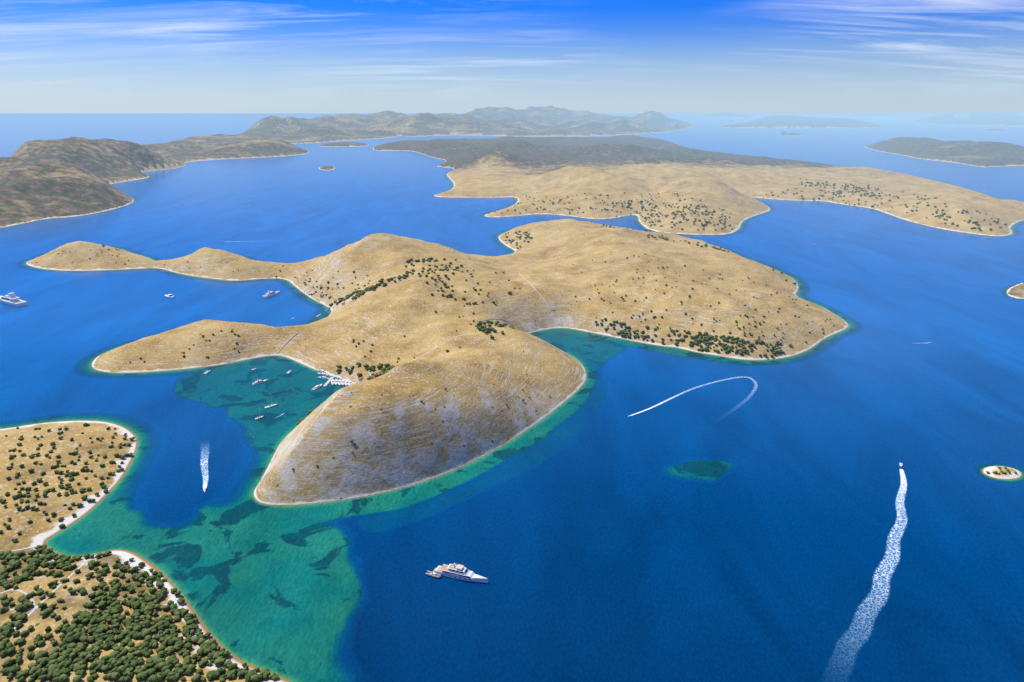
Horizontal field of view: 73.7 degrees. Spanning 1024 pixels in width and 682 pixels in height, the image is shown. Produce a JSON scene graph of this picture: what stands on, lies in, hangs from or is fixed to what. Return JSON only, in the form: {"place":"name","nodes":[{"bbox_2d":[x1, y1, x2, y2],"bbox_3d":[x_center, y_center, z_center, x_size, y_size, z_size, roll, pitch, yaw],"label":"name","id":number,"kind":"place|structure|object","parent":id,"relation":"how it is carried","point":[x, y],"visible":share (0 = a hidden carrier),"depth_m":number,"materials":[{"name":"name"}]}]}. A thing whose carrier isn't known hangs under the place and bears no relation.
{"place":"outdoors","nodes":[
{"label":"outdoors","id":0,"kind":"place"},
{"bbox_2d":[0,113,1023,681],"bbox_3d":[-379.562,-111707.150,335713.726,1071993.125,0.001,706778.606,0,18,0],"label":"sea","id":1,"kind":"structure","parent":0,"point":[732,529],"depth_m":945.36,"materials":[{"name":"liquid"}]},
{"bbox_2d":[0,293,26,306],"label":"motor yacht","id":2,"kind":"object","parent":1,"relation":"on","point":[11,299],"visible":1,"depth_m":1684.11,"materials":[{"name":"white plastic"}]},
{"bbox_2d":[164,293,173,298],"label":"cruiser","id":3,"kind":"object","parent":1,"relation":"on","point":[169,296],"visible":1,"depth_m":1745.82,"materials":[{"name":"white plastic"}]},
{"bbox_2d":[201,451,208,486],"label":"boat wake","id":4,"kind":"object","parent":1,"relation":"on","point":[203,462],"visible":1,"depth_m":913.13,"materials":[{"name":"liquid"}]},
{"bbox_2d":[252,379,267,384],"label":"boat","id":5,"kind":"object","parent":1,"relation":"on","point":[259,382],"visible":1,"depth_m":1195.64,"materials":[{"name":"white plastic"}]},
{"bbox_2d":[262,291,279,297],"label":"motor yacht","id":6,"kind":"object","parent":1,"relation":"on","point":[269,294],"visible":1,"depth_m":1763.72,"materials":[{"name":"white plastic"}]},
{"bbox_2d":[264,391,277,408],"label":"sloop","id":7,"kind":"object","parent":1,"relation":"on","point":[269,406],"visible":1,"depth_m":1099.51,"materials":[{"name":"white plastic"}]},
{"bbox_2d":[311,384,321,390],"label":"boat","id":8,"kind":"object","parent":1,"relation":"on","point":[316,387],"visible":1,"depth_m":1172.95,"materials":[{"name":"white plastic"}]},
{"bbox_2d":[323,377,333,386],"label":"pier","id":9,"kind":"structure","parent":1,"relation":"in","point":[327,382],"depth_m":1198.65,"materials":[{"name":"grey concrete"}]},
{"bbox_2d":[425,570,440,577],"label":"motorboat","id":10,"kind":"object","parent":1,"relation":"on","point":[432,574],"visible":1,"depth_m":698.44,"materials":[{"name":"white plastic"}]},
{"bbox_2d":[433,563,487,582],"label":"superyacht","id":11,"kind":"object","parent":1,"relation":"on","point":[458,571],"visible":1,"depth_m":693.87,"materials":[{"name":"white metal"}]},
{"bbox_2d":[631,376,757,415],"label":"boat wake","id":12,"kind":"object","parent":1,"relation":"on","point":[687,391],"visible":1,"depth_m":1145.75,"materials":[{"name":"liquid"}]},
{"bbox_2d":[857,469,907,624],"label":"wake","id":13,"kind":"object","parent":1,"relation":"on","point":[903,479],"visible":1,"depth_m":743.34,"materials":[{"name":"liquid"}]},
{"bbox_2d":[0,105,1023,681],"bbox_3d":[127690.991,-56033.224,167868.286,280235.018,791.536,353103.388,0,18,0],"label":"terrain","id":14,"kind":"structure","parent":0,"point":[472,407],"depth_m":1657.66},
{"bbox_2d":[0,589,36,608],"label":"path","id":15,"kind":"structure","parent":14,"relation":"on","point":[30,598],"depth_m":660.17,"materials":[{"name":"beige gravel"}]},
{"bbox_2d":[5,608,36,611],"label":"path","id":16,"kind":"structure","parent":14,"relation":"on","point":[25,609],"depth_m":636.77,"materials":[{"name":"beige gravel"}]},
{"bbox_2d":[11,546,34,551],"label":"path","id":17,"kind":"structure","parent":14,"relation":"on","point":[23,549],"depth_m":736.11,"materials":[{"name":"beige gravel"}]},
{"bbox_2d":[7,558,90,636],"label":"path","id":18,"kind":"structure","parent":14,"relation":"on","point":[54,590],"depth_m":667.92,"materials":[{"name":"beige gravel"}]},
{"bbox_2d":[0,178,1016,681],"bbox_3d":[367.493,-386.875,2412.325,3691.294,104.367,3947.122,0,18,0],"label":"shrubs","id":19,"kind":"object","parent":14,"relation":"on","point":[56,668],"visible":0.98,"depth_m":637.69,"materials":[{"name":"green plant"}]},
{"bbox_2d":[519,273,563,325],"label":"stone wall","id":20,"kind":"structure","parent":14,"relation":"on","point":[543,298],"depth_m":1541.79,"materials":[{"name":"beige stone"}]},
{"bbox_2d":[0,0,1023,112],"label":"sky","id":21,"kind":"structure","parent":0,"point":[57,56],"materials":[{"name":"blue"}]}
]}

